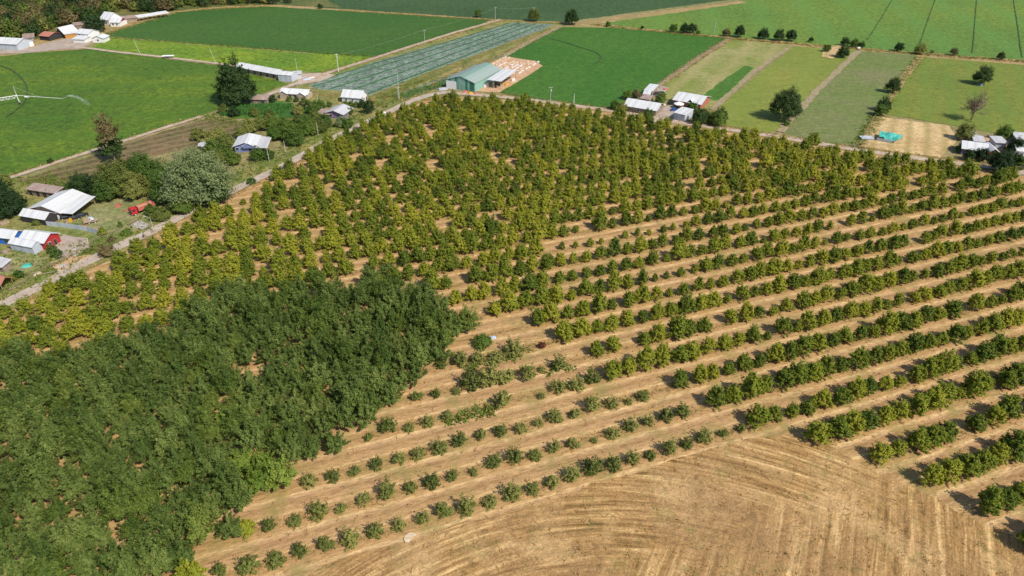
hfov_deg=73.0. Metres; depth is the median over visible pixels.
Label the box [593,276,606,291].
hazel bush
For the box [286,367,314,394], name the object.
orchard tree
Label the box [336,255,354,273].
hazel bush
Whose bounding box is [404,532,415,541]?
ash patch
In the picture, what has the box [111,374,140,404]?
orchard tree
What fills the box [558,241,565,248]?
hazel bush
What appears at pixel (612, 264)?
hazel bush
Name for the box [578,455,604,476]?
young bush
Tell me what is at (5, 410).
orchard tree
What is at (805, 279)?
hazel bush
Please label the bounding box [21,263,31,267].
covered heap
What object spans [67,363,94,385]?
orchard tree
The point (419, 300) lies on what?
orchard tree
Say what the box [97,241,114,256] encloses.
shrub
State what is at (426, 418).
young bush
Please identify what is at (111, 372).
orchard tree
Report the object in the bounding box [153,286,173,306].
hazel bush
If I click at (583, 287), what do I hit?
hazel bush
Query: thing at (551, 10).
crop field
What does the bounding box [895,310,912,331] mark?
hazel bush
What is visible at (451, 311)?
orchard tree
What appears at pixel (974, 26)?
ditch
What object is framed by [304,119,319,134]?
garden tree
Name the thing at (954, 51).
tree
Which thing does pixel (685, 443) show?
young bush
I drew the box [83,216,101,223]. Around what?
trailer
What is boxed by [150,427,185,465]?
orchard tree
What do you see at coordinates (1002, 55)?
tree
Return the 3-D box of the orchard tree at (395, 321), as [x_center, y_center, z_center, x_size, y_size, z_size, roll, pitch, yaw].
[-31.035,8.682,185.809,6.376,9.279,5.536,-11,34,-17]
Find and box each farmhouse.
[28,189,90,216]
[56,24,76,37]
[75,28,99,39]
[91,33,109,42]
[100,11,121,25]
[109,18,126,26]
[623,98,663,115]
[672,92,709,108]
[960,140,988,154]
[986,142,998,153]
[1008,132,1023,140]
[1010,141,1023,154]
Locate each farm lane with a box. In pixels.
[10,116,201,177]
[64,44,231,65]
[266,19,501,94]
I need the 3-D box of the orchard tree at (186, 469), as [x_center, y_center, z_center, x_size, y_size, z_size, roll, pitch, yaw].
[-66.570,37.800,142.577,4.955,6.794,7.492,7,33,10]
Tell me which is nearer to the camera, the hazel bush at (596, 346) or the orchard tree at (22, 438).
the orchard tree at (22, 438)
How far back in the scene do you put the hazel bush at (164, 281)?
204.80 m
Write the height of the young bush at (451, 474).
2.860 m
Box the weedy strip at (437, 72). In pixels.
[369,28,551,97]
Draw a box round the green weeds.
[0,23,1022,427]
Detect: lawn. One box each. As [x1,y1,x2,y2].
[0,250,51,273]
[82,198,157,241]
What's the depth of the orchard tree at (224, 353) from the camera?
171.13 m
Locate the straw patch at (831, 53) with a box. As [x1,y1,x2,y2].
[822,45,841,58]
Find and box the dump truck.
[128,200,154,215]
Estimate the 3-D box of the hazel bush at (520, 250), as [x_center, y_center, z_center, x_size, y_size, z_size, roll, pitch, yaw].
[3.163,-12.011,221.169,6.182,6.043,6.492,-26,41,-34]
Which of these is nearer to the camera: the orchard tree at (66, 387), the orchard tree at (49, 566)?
the orchard tree at (49, 566)
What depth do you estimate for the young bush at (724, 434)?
155.25 m
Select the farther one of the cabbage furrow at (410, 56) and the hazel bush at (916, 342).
the cabbage furrow at (410, 56)
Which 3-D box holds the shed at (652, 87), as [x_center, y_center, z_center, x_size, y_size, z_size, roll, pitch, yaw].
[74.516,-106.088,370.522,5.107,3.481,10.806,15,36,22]
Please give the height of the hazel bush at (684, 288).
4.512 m
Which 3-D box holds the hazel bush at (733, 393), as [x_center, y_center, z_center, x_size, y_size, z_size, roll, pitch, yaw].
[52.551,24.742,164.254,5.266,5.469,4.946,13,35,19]
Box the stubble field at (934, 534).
[302,435,1023,575]
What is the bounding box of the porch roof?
[55,195,95,219]
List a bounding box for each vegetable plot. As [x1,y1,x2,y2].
[217,101,291,117]
[278,105,306,118]
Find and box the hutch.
[1,248,10,253]
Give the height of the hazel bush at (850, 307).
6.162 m
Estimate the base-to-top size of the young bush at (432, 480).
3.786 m
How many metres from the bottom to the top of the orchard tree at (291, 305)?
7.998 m
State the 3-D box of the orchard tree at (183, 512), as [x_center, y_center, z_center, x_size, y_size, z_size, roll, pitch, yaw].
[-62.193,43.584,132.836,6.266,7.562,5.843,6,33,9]
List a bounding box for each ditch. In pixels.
[866,0,891,39]
[919,0,934,43]
[972,0,976,52]
[1013,1,1022,56]
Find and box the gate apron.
[131,219,149,229]
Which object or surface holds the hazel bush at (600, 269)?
on the orchard ground at (294, 497)
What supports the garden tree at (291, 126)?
on the ground at (278, 144)
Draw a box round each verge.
[0,1,1023,64]
[0,91,434,310]
[298,20,569,105]
[502,95,996,169]
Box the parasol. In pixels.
[674,102,683,107]
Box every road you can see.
[0,91,446,305]
[447,91,1023,171]
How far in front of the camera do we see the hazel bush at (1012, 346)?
178.94 m
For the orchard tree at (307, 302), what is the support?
on the orchard ground at (294, 497)
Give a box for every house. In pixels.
[0,228,22,244]
[19,230,60,249]
[232,133,271,151]
[278,88,312,100]
[318,104,352,118]
[340,89,366,102]
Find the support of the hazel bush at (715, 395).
on the orchard ground at (294, 497)
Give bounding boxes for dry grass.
[8,4,1023,309]
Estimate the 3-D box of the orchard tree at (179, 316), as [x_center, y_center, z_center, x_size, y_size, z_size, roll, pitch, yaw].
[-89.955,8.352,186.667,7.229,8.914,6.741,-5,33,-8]
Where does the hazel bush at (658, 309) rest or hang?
on the orchard ground at (294, 497)
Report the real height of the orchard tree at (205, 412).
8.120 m
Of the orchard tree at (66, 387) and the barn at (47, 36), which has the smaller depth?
the orchard tree at (66, 387)
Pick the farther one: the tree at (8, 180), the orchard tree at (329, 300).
the tree at (8, 180)
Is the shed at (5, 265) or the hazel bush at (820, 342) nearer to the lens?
the hazel bush at (820, 342)
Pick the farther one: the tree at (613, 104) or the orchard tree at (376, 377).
the tree at (613, 104)
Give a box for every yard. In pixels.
[0,48,70,53]
[33,38,91,51]
[48,234,88,258]
[51,255,90,271]
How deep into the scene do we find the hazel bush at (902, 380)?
169.19 m
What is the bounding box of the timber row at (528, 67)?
[518,61,539,73]
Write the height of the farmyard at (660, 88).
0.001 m
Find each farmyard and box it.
[297,73,333,84]
[478,57,541,91]
[638,104,675,123]
[654,85,668,96]
[960,136,1008,152]
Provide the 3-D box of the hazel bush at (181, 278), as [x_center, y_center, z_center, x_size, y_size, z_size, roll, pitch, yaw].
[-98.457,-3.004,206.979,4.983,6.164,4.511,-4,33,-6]
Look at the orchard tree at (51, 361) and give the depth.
168.26 m
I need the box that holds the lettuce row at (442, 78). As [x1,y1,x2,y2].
[393,54,503,95]
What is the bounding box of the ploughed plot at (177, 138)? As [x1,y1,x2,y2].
[18,119,242,183]
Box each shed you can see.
[0,256,12,272]
[22,33,34,41]
[25,183,63,197]
[72,21,86,29]
[122,15,136,21]
[134,11,168,20]
[197,141,212,150]
[236,62,285,78]
[249,94,269,103]
[277,71,297,81]
[293,70,301,77]
[487,69,516,88]
[640,94,653,101]
[644,84,658,94]
[673,107,693,121]
[971,135,985,142]
[989,136,1007,147]
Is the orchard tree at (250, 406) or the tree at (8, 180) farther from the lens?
the tree at (8, 180)
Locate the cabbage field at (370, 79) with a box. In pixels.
[309,22,554,95]
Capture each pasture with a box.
[665,40,789,107]
[721,46,855,132]
[783,51,915,144]
[887,57,1023,132]
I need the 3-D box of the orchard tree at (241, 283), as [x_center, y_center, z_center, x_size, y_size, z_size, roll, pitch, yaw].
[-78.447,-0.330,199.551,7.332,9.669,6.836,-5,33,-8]
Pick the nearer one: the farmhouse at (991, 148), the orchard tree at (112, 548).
the orchard tree at (112, 548)
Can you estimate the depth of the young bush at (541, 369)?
174.30 m
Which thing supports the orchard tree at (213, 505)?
on the orchard ground at (294, 497)
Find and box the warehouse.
[0,37,33,49]
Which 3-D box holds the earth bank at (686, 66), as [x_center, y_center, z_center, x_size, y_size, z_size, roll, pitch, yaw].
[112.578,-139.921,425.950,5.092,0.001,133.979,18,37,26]
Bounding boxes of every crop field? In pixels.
[0,49,286,176]
[92,39,370,71]
[105,6,489,57]
[314,0,723,21]
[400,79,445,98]
[499,27,726,107]
[605,0,1023,59]
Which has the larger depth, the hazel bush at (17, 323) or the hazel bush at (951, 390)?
the hazel bush at (17, 323)
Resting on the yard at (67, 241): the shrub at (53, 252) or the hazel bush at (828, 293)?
the shrub at (53, 252)
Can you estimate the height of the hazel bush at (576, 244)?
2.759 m
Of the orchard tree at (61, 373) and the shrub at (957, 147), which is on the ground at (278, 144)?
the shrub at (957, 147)
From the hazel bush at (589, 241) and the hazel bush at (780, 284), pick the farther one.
the hazel bush at (589, 241)
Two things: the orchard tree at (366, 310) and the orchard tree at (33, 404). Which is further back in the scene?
the orchard tree at (366, 310)
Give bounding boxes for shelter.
[0,275,13,288]
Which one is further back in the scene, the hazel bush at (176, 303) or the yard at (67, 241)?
the yard at (67, 241)
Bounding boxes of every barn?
[38,31,61,40]
[446,62,500,91]
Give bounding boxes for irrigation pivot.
[1,87,62,104]
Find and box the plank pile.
[0,220,9,225]
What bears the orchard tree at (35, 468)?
on the orchard ground at (294, 497)
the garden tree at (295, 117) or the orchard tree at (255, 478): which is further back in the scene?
the garden tree at (295, 117)
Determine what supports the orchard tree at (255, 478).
on the orchard ground at (294, 497)
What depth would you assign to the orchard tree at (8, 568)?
119.77 m
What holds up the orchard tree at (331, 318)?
on the orchard ground at (294, 497)
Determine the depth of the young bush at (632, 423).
156.65 m
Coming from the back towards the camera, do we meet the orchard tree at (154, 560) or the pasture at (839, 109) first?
the pasture at (839, 109)
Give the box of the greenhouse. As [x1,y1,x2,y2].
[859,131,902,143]
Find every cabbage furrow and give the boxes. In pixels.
[311,23,518,86]
[329,23,527,89]
[332,23,507,76]
[352,24,533,89]
[367,24,543,93]
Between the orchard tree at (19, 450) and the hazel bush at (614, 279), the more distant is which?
the hazel bush at (614, 279)
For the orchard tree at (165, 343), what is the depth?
175.27 m
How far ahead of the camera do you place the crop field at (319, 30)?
499.28 m
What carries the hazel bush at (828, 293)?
on the orchard ground at (294, 497)
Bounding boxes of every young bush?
[210,559,226,575]
[234,553,261,575]
[260,516,276,532]
[266,548,286,570]
[286,513,302,530]
[291,540,308,559]
[300,470,318,489]
[308,498,328,521]
[316,535,336,551]
[324,467,340,483]
[335,502,348,514]
[340,525,360,551]
[348,465,361,476]
[355,490,371,507]
[363,432,374,441]
[365,519,384,538]
[368,454,382,470]
[376,416,397,432]
[377,475,395,500]
[390,515,406,532]
[392,450,407,465]
[402,421,413,433]
[404,480,417,494]
[409,391,424,399]
[409,445,427,461]
[414,508,430,524]
[421,413,434,427]
[422,471,440,490]
[429,438,448,455]
[430,387,440,398]
[433,359,447,369]
[434,501,454,518]
[442,408,452,421]
[447,468,460,481]
[451,351,466,367]
[452,386,460,394]
[452,430,468,446]
[457,492,475,518]
[459,364,482,391]
[469,466,478,476]
[471,348,485,363]
[474,428,486,440]
[478,359,504,387]
[480,492,496,510]
[484,451,503,468]
[486,348,501,363]
[492,422,508,436]
[493,389,512,408]
[495,367,517,384]
[502,478,520,502]
[503,336,523,357]
[505,445,524,465]
[514,422,526,434]
[519,360,537,380]
[524,480,540,496]
[526,447,543,461]
[533,416,543,427]
[536,366,545,372]
[538,392,545,398]
[543,475,559,490]
[546,407,563,422]
[548,378,567,394]
[548,438,562,452]
[550,353,568,371]
[562,463,582,482]
[567,374,586,392]
[567,437,582,448]
[569,407,582,418]
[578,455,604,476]
[584,366,601,383]
[584,391,601,411]
[591,437,597,443]
[603,426,621,439]
[604,395,619,409]
[605,452,623,472]
[622,415,638,432]
[624,397,632,405]
[625,449,639,465]
[634,389,650,402]
[641,413,653,425]
[643,450,656,461]
[656,407,673,423]
[662,437,677,454]
[675,401,690,418]
[678,436,693,450]
[695,426,713,444]
[718,427,729,436]
[735,423,746,433]
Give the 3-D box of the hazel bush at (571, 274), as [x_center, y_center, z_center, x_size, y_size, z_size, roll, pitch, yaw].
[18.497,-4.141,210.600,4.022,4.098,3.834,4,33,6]
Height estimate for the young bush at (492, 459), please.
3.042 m
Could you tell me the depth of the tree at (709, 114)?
329.61 m
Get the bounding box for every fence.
[10,255,67,291]
[45,221,97,233]
[88,225,123,247]
[658,36,729,83]
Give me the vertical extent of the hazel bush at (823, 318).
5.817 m
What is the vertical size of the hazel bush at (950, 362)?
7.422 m
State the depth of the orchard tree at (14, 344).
174.47 m
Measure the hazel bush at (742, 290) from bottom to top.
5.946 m
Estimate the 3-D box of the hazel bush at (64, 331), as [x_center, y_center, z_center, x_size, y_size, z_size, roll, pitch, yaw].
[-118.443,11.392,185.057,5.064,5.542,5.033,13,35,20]
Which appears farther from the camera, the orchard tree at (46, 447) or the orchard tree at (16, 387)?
the orchard tree at (16, 387)
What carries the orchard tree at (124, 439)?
on the orchard ground at (294, 497)
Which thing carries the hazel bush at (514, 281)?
on the orchard ground at (294, 497)
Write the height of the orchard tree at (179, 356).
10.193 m
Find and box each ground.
[0,97,1023,575]
[14,0,1023,265]
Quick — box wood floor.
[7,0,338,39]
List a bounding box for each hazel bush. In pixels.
[0,329,18,349]
[7,313,27,331]
[17,330,39,346]
[25,313,46,331]
[33,322,60,348]
[42,303,65,325]
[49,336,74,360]
[59,322,77,340]
[64,305,82,323]
[72,312,97,336]
[82,300,101,319]
[89,330,107,350]
[93,313,117,334]
[99,292,121,317]
[118,314,135,331]
[120,299,136,313]
[122,279,140,297]
[135,290,155,309]
[137,310,153,326]
[139,276,156,293]
[152,305,169,326]
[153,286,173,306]
[156,274,171,289]
[169,297,190,316]
[171,557,208,575]
[173,285,189,300]
[174,269,192,286]
[187,263,209,286]
[191,284,207,299]
[207,275,225,294]
[208,264,225,279]
[220,254,242,279]
[238,256,257,276]
[239,518,255,539]
[245,276,253,285]
[257,272,273,287]
[260,266,268,272]
[267,246,288,269]
[272,268,288,283]
[285,252,303,269]
[288,264,305,282]
[302,249,318,266]
[303,263,319,280]
[320,260,337,277]
[321,250,331,261]
[331,244,345,260]
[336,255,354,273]
[348,242,362,258]
[362,239,377,256]
[367,254,380,268]
[373,237,390,253]
[376,270,385,282]
[380,249,396,266]
[385,266,402,277]
[389,232,405,251]
[396,248,413,265]
[401,263,415,279]
[403,225,419,247]
[409,244,427,261]
[417,262,430,274]
[418,231,432,245]
[421,266,440,288]
[425,243,437,259]
[429,228,446,243]
[431,256,446,272]
[436,239,455,257]
[440,274,452,288]
[444,248,461,269]
[447,288,463,304]
[452,234,469,253]
[461,255,473,267]
[463,229,481,250]
[464,284,479,299]
[466,262,483,281]
[475,251,491,265]
[476,280,492,299]
[479,231,496,250]
[482,262,499,282]
[485,300,502,316]
[487,245,502,261]
[494,231,508,247]
[494,276,510,294]
[497,255,513,276]
[497,289,519,310]
[503,245,515,259]
[507,225,521,243]
[508,274,521,291]
[513,242,529,258]
[513,258,526,275]
[517,290,535,307]
[518,270,540,290]
[522,230,532,242]
[524,253,540,270]
[528,237,544,254]
[530,306,544,325]
[534,283,551,304]
[536,268,551,284]
[539,253,554,268]
[539,300,562,321]
[547,281,566,303]
[553,270,566,283]
[553,317,574,342]
[555,252,566,265]
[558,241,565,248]
[561,304,574,317]
[566,269,578,280]
[566,288,576,300]
[568,252,578,262]
[571,316,591,337]
[572,241,578,247]
[575,300,591,315]
[577,276,595,294]
[579,249,592,261]
[581,266,592,277]
[585,237,594,245]
[588,339,604,356]
[590,318,604,332]
[591,290,607,312]
[593,245,607,258]
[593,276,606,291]
[594,264,606,275]
[604,236,623,256]
[604,313,619,330]
[604,358,625,380]
[605,335,621,352]
[606,269,623,290]
[607,259,617,271]
[607,298,617,308]
[618,309,634,325]
[620,256,634,270]
[620,355,638,375]
[622,242,633,253]
[622,273,634,287]
[622,290,637,306]
[631,282,652,301]
[632,255,644,267]
[633,234,648,251]
[636,268,648,282]
[636,310,649,322]
[636,330,651,344]
[636,343,656,369]
[645,250,659,263]
[648,321,667,341]
[649,301,666,319]
[650,285,662,300]
[651,273,658,280]
[654,342,671,366]
[661,252,670,260]
[663,270,670,278]
[664,287,673,296]
[664,301,680,315]
[667,312,689,339]
[669,237,690,257]
[670,344,690,361]
[670,368,688,387]
[676,267,685,275]
[676,282,691,294]
[676,292,696,312]
[683,318,697,336]
[684,339,702,361]
[686,243,695,256]
[690,264,699,273]
[690,274,705,289]
[691,363,707,383]
[694,292,711,310]
[695,314,712,331]
[697,256,714,270]
[700,336,717,355]
[703,385,727,409]
[705,277,715,288]
[706,362,719,380]
[707,290,723,307]
[712,253,724,268]
[716,332,733,349]
[717,275,729,286]
[721,294,731,302]
[722,361,736,373]
[723,308,738,324]
[723,383,743,404]
[725,253,738,264]
[729,268,745,283]
[732,283,749,301]
[732,331,745,346]
[734,352,753,370]
[737,300,755,321]
[739,370,763,399]
[742,264,757,279]
[744,324,762,343]
[744,402,773,431]
[748,284,759,295]
[752,353,766,367]
[754,305,765,317]
[755,260,767,277]
[759,280,774,294]
[759,374,774,394]
[763,330,772,339]
[764,340,785,361]
[765,257,786,275]
[768,305,779,315]
[768,404,784,421]
[771,274,787,291]
[771,316,793,336]
[773,368,794,391]
[778,297,795,310]
[780,257,794,271]
[783,340,799,359]
[783,359,812,384]
[784,401,799,418]
[786,273,802,288]
[792,320,802,331]
[793,290,812,308]
[794,334,814,357]
[797,310,817,329]
[798,398,816,416]
[800,274,812,286]
[801,418,832,444]
[807,359,824,381]
[809,264,830,284]
[809,289,821,304]
[810,387,833,407]
[811,331,828,353]
[814,307,831,325]
[818,353,836,378]
[820,284,835,301]
[824,414,855,440]
[827,331,840,346]
[831,306,844,321]
[831,385,852,405]
[833,356,851,371]
[835,286,847,300]
[836,326,855,343]
[841,300,859,318]
[841,409,866,435]
[842,279,862,296]
[846,346,872,369]
[846,375,867,400]
[853,324,867,339]
[854,407,881,429]
[857,271,877,292]
[858,299,871,316]
[861,375,877,395]
[866,344,882,363]
[867,323,881,337]
[868,441,895,467]
[869,296,883,312]
[876,309,899,334]
[876,374,894,390]
[877,404,895,425]
[881,343,895,360]
[882,299,894,308]
[888,398,911,419]
[891,292,905,306]
[893,338,911,355]
[893,375,907,388]
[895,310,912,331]
[904,331,925,353]
[906,364,928,382]
[907,392,933,416]
[908,309,923,328]
[918,305,934,321]
[920,354,944,378]
[922,332,940,348]
[924,384,945,409]
[924,423,947,447]
[931,380,958,409]
[932,304,947,320]
[934,348,960,372]
[935,330,948,345]
[935,419,960,442]
[942,299,964,318]
[946,323,968,343]
[952,452,981,481]
[953,352,963,368]
[955,386,968,399]
[959,367,992,396]
[963,324,974,338]
[963,350,979,365]
[964,413,987,432]
[970,341,997,363]
[972,317,990,334]
[973,446,998,473]
[980,311,1005,332]
[983,404,1007,427]
[985,332,1007,357]
[986,376,994,390]
[991,392,1022,418]
[993,368,1017,389]
[998,361,1023,386]
[998,430,1023,462]
[1003,335,1019,353]
[1016,334,1023,351]
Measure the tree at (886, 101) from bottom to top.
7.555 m
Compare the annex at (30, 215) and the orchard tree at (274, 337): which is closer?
the orchard tree at (274, 337)
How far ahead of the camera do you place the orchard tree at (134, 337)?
178.27 m
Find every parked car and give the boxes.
[60,214,69,219]
[68,215,81,219]
[75,212,88,216]
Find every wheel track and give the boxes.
[0,65,27,116]
[550,38,601,64]
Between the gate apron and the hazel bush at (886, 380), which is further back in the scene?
the gate apron
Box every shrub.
[4,274,16,282]
[13,270,24,277]
[31,219,39,225]
[45,243,56,251]
[49,248,62,257]
[61,182,69,190]
[81,247,92,254]
[90,244,99,249]
[96,227,107,235]
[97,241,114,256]
[106,235,116,242]
[119,228,132,236]
[143,202,153,214]
[247,177,256,184]
[269,94,276,101]
[285,96,292,100]
[380,262,393,275]
[472,333,492,350]
[538,342,546,348]
[858,42,865,47]
[955,143,961,151]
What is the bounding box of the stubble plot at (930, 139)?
[861,117,956,157]
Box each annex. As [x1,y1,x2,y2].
[7,237,42,253]
[18,208,58,225]
[63,30,75,38]
[72,35,90,42]
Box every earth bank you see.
[503,26,562,56]
[658,39,728,87]
[710,45,792,109]
[776,50,860,131]
[856,55,923,144]
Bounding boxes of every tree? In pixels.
[0,172,12,184]
[0,177,11,191]
[0,186,28,217]
[0,346,10,361]
[0,355,14,376]
[0,360,22,385]
[0,386,13,405]
[0,397,17,425]
[0,415,7,441]
[0,425,28,454]
[0,442,5,455]
[0,453,12,474]
[0,458,29,495]
[0,481,34,513]
[0,501,16,523]
[0,517,23,558]
[0,531,37,571]
[0,555,46,575]
[1,331,32,356]
[1,415,30,438]
[4,17,22,35]
[5,375,29,395]
[6,388,37,405]
[8,434,39,474]
[10,392,47,423]
[13,344,40,368]
[14,495,50,530]
[17,349,46,381]
[17,454,58,483]
[17,516,52,540]
[17,532,57,560]
[17,543,69,575]
[22,405,53,438]
[23,367,54,393]
[25,476,60,504]
[27,375,59,401]
[27,420,61,449]
[30,424,71,464]
[33,353,69,375]
[35,344,63,368]
[39,494,72,523]
[44,395,69,417]
[44,511,84,541]
[49,515,89,554]
[51,363,76,388]
[52,401,79,432]
[52,464,93,502]
[53,376,84,402]
[53,456,78,478]
[56,340,78,364]
[60,419,81,445]
[62,429,106,461]
[65,347,94,370]
[66,171,90,192]
[66,539,102,575]
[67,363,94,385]
[68,388,93,411]
[71,491,97,515]
[72,503,109,531]
[73,403,110,439]
[74,0,93,21]
[76,443,105,474]
[78,337,102,358]
[78,363,104,394]
[81,4,105,28]
[82,173,95,194]
[82,459,116,493]
[82,517,113,550]
[83,372,115,407]
[84,424,121,455]
[89,344,113,365]
[90,173,120,201]
[91,110,126,160]
[91,158,128,193]
[91,562,106,575]
[92,322,128,352]
[92,392,125,423]
[92,474,121,504]
[93,354,123,389]
[93,538,132,572]
[94,360,107,378]
[94,477,141,523]
[101,450,139,483]
[101,540,139,575]
[102,441,129,468]
[105,332,129,362]
[109,410,132,432]
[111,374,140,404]
[112,416,144,450]
[114,154,129,183]
[116,510,145,540]
[119,169,149,198]
[119,353,139,375]
[119,393,147,418]
[120,327,143,349]
[121,462,153,497]
[123,150,163,187]
[124,357,158,388]
[125,335,153,360]
[126,531,161,568]
[127,432,154,461]
[127,477,165,516]
[129,372,160,398]
[130,406,163,426]
[131,533,174,575]
[133,340,163,367]
[134,319,154,335]
[136,416,169,445]
[137,375,175,409]
[137,502,176,532]
[139,318,166,343]
[141,450,164,476]
[146,360,171,381]
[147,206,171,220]
[148,169,175,202]
[149,324,176,355]
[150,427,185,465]
[150,459,177,493]
[151,517,196,549]
[153,157,190,190]
[155,397,185,425]
[156,141,240,206]
[157,361,186,390]
[160,319,183,343]
[161,350,176,367]
[161,485,190,510]
[163,305,191,329]
[163,442,195,469]
[164,404,193,436]
[166,381,196,409]
[166,534,195,567]
[167,197,196,213]
[168,345,198,376]
[171,329,191,348]
[171,453,200,485]
[171,499,200,531]
[179,293,208,317]
[179,417,203,452]
[180,318,208,338]
[180,327,210,359]
[180,393,201,418]
[180,469,216,505]
[182,368,206,390]
[183,497,214,543]
[188,294,216,324]
[188,374,213,402]
[189,127,202,138]
[190,343,225,372]
[192,438,219,461]
[193,179,230,204]
[193,401,214,427]
[194,417,227,445]
[194,489,229,520]
[195,444,229,482]
[196,386,223,411]
[197,130,216,142]
[198,308,227,334]
[201,331,216,343]
[203,138,221,152]
[204,288,221,307]
[204,336,227,349]
[204,353,227,383]
[208,335,236,370]
[208,362,238,393]
[208,433,240,457]
[209,125,227,137]
[209,296,234,322]
[209,456,241,493]
[210,51,257,103]
[210,148,225,162]
[210,277,237,303]
[211,328,229,347]
[212,510,242,538]
[213,404,237,434]
[215,133,234,146]
[216,144,232,159]
[218,103,229,112]
[218,468,254,511]
[219,401,253,437]
[222,385,246,409]
[223,282,249,309]
[225,150,241,164]
[225,415,266,453]
[226,312,247,329]
[226,330,245,349]
[226,364,245,381]
[226,447,256,477]
[227,106,239,116]
[228,271,252,290]
[230,317,248,339]
[230,337,255,365]
[231,365,260,393]
[233,124,250,136]
[233,395,260,417]
[234,294,254,317]
[238,283,260,301]
[241,463,271,493]
[242,117,257,131]
[242,298,268,324]
[244,324,266,351]
[244,378,270,405]
[246,313,273,331]
[248,146,263,160]
[249,106,259,115]
[249,289,270,313]
[249,448,275,470]
[252,276,267,296]
[252,403,275,428]
[254,114,267,129]
[255,342,277,362]
[256,454,299,490]
[257,360,278,386]
[258,316,287,349]
[260,148,275,158]
[260,390,284,420]
[262,109,275,118]
[262,421,286,450]
[264,116,278,128]
[264,301,288,320]
[265,285,275,305]
[266,123,282,140]
[266,372,296,401]
[268,347,286,371]
[269,290,287,311]
[269,433,301,461]
[270,310,288,330]
[271,397,307,430]
[272,275,296,303]
[273,354,300,381]
[276,341,294,358]
[277,115,293,128]
[277,297,300,322]
[279,387,306,408]
[280,121,300,140]
[281,314,305,342]
[281,420,310,441]
[284,128,305,145]
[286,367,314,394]
[287,346,312,366]
[289,287,304,306]
[290,303,308,329]
[291,104,304,113]
[291,273,310,299]
[292,114,301,123]
[293,333,312,356]
[294,118,312,134]
[294,291,321,315]
[295,101,305,108]
[295,435,321,458]
[298,396,320,422]
[300,359,312,380]
[301,312,325,339]
[302,333,326,362]
[302,379,326,404]
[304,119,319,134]
[304,266,329,293]
[305,408,334,440]
[306,100,320,111]
[307,356,334,386]
[308,109,320,120]
[310,299,327,321]
[312,117,327,131]
[313,98,325,108]
[313,322,335,347]
[315,279,339,301]
[316,347,340,370]
[317,304,343,333]
[317,397,338,418]
[319,112,332,125]
[319,293,336,308]
[322,330,340,355]
[322,429,350,453]
[325,382,340,402]
[327,399,356,429]
[328,274,343,291]
[329,319,354,340]
[329,334,359,365]
[329,355,356,387]
[331,305,346,321]
[333,116,344,127]
[335,286,353,312]
[335,374,367,414]
[339,283,354,301]
[339,329,367,354]
[340,311,359,333]
[341,116,353,127]
[343,300,362,318]
[346,366,371,391]
[348,276,372,307]
[350,352,373,376]
[351,334,378,360]
[352,397,378,430]
[353,314,375,339]
[356,278,369,294]
[357,307,375,325]
[357,384,382,409]
[358,97,364,107]
[358,260,381,283]
[362,98,375,113]
[363,360,395,393]
[365,277,388,303]
[367,298,380,318]
[369,327,385,348]
[370,315,390,334]
[370,340,393,374]
[375,301,393,323]
[376,288,401,309]
[378,332,399,355]
[378,381,404,407]
[379,276,390,288]
[383,328,401,345]
[384,270,404,288]
[386,308,408,331]
[386,363,410,390]
[387,280,402,295]
[389,340,418,370]
[395,299,411,320]
[397,283,415,307]
[397,330,416,353]
[402,323,421,341]
[403,278,418,299]
[404,358,427,386]
[405,302,427,328]
[407,336,437,367]
[411,286,434,315]
[412,276,438,304]
[412,313,439,340]
[417,336,434,352]
[421,301,448,325]
[425,318,455,344]
[427,335,454,362]
[429,289,448,312]
[437,313,463,337]
[438,307,455,324]
[455,303,482,330]
[474,10,481,16]
[528,8,540,19]
[564,8,578,24]
[609,100,618,109]
[617,101,627,109]
[621,90,631,98]
[631,89,640,97]
[643,107,654,116]
[655,92,666,102]
[669,24,677,31]
[679,22,688,32]
[686,101,697,111]
[688,23,697,31]
[691,106,708,122]
[704,109,713,121]
[708,107,728,125]
[716,106,728,119]
[722,28,730,35]
[733,25,745,36]
[757,27,769,38]
[767,85,803,118]
[774,27,784,39]
[785,29,797,40]
[822,44,831,51]
[836,45,849,56]
[840,37,849,45]
[850,37,859,46]
[874,104,889,114]
[876,96,891,109]
[884,75,901,91]
[894,42,905,50]
[914,42,927,53]
[949,47,958,54]
[955,122,977,139]
[960,87,989,119]
[962,148,976,159]
[972,64,996,83]
[975,147,992,160]
[986,147,1015,170]
[994,124,1013,139]
[996,51,1006,59]
[1001,136,1023,151]
[1006,148,1022,166]
[1012,155,1023,168]
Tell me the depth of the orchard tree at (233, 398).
159.03 m
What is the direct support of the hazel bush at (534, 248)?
on the orchard ground at (294, 497)
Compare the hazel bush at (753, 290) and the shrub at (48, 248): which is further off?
the shrub at (48, 248)
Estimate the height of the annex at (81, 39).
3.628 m
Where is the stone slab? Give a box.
[57,263,67,267]
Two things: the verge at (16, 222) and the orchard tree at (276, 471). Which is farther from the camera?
the verge at (16, 222)
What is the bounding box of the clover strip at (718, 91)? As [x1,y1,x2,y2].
[704,65,753,100]
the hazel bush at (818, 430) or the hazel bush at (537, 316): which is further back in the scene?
the hazel bush at (537, 316)

